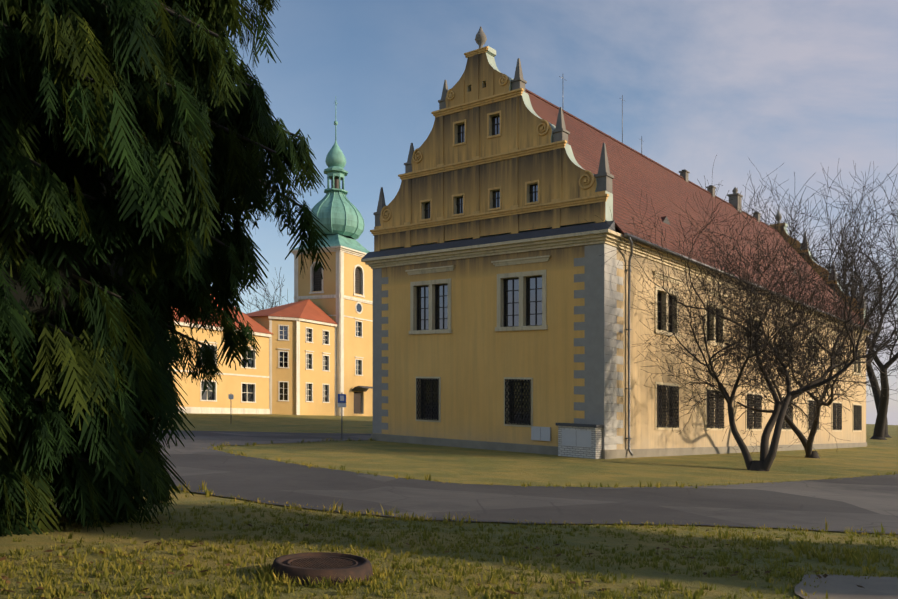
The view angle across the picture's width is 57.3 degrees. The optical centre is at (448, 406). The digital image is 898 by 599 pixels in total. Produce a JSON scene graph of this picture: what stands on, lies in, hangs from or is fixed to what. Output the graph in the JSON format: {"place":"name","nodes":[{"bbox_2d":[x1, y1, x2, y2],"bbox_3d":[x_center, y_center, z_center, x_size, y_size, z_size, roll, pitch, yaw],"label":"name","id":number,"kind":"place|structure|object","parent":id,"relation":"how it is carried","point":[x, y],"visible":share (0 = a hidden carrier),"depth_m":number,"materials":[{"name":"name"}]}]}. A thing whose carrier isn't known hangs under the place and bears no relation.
{"place":"outdoors","nodes":[
{"label":"outdoors","id":0,"kind":"place"},
{"bbox_2d":[0,413,897,598],"bbox_3d":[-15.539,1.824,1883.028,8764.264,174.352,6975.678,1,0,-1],"label":"ground","id":1,"kind":"structure","parent":0,"point":[475,466],"depth_m":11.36,"materials":[{"name":"green plant"}]},
{"bbox_2d":[0,0,331,535],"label":"conifer tree","id":2,"kind":"object","parent":1,"relation":"on","point":[134,170],"visible":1,"depth_m":9.13,"materials":[{"name":"green plant"}]},
{"bbox_2d":[228,393,233,398],"bbox_3d":[-15.942,0.218,60.101,0.360,2.421,0.094,0,0,-15],"label":"sign post","id":3,"kind":"object","parent":1,"relation":"on","point":[231,396],"visible":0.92,"depth_m":60.06,"materials":[{"name":"metal"}]},
{"bbox_2d":[239,269,288,313],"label":"tree","id":4,"kind":"object","parent":1,"relation":"on","point":[262,308],"visible":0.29,"depth_m":133.47,"materials":[{"name":"brown plant"}]},
{"bbox_2d":[159,101,372,415],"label":"chateau","id":5,"kind":"structure","parent":1,"relation":"on","point":[314,340],"depth_m":96.96,"materials":[{"name":"paint"}]},
{"bbox_2d":[271,552,372,584],"bbox_3d":[-1.058,1.356,6.864,0.864,0.167,0.860,1,0,-1],"label":"manhole cover","id":6,"kind":"object","parent":1,"relation":"on","point":[314,565],"visible":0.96,"depth_m":6.69,"materials":[{"name":"metal"}]},
{"bbox_2d":[338,393,345,439],"bbox_3d":[-5.331,0.567,40.915,0.420,2.571,0.097,0,0,-15],"label":"sign post","id":7,"kind":"object","parent":1,"relation":"on","point":[341,400],"visible":0.92,"depth_m":40.90,"materials":[{"name":"metal"}]},
{"bbox_2d":[361,26,870,458],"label":"building","id":8,"kind":"structure","parent":1,"relation":"on","point":[506,317],"depth_m":37.60,"materials":[{"name":"paint"}]},
{"bbox_2d":[587,155,897,470],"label":"bare tree","id":9,"kind":"object","parent":1,"relation":"on","point":[767,453],"visible":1,"depth_m":30.20,"materials":[{"name":"brown plant"}]},
{"bbox_2d":[669,187,897,457],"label":"bare tree","id":10,"kind":"object","parent":1,"relation":"on","point":[807,448],"visible":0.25,"depth_m":38.06,"materials":[{"name":"brown plant"}]},
{"bbox_2d":[697,176,884,287],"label":"tree","id":11,"kind":"object","parent":1,"relation":"on","point":[765,216],"visible":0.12,"depth_m":100.80,"materials":[{"name":"brown plant"}]},
{"bbox_2d":[760,172,897,437],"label":"tree","id":12,"kind":"object","parent":1,"relation":"on","point":[877,400],"visible":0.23,"depth_m":100.70,"materials":[{"name":"brown plant"}]},
{"bbox_2d":[812,200,897,439],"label":"tree","id":13,"kind":"object","parent":1,"relation":"on","point":[879,427],"visible":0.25,"depth_m":85.49,"materials":[{"name":"brown plant"}]},
{"bbox_2d":[819,222,895,308],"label":"tree","id":14,"kind":"object","parent":1,"relation":"on","point":[850,259],"visible":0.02,"depth_m":118.42,"materials":[{"name":"brown plant"}]},
{"bbox_2d":[153,430,897,533],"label":"road","id":15,"kind":"structure","parent":0,"point":[868,503],"depth_m":17.55,"materials":[{"name":"grey asphalt"}]},
{"bbox_2d":[211,0,897,424],"label":"sky","id":16,"kind":"structure","parent":0,"point":[806,86],"materials":[{"name":"blue"}]},
{"bbox_2d":[794,574,897,598],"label":"concrete slab","id":17,"kind":"structure","parent":0,"point":[841,587],"depth_m":7.36,"materials":[{"name":"grey concrete"}]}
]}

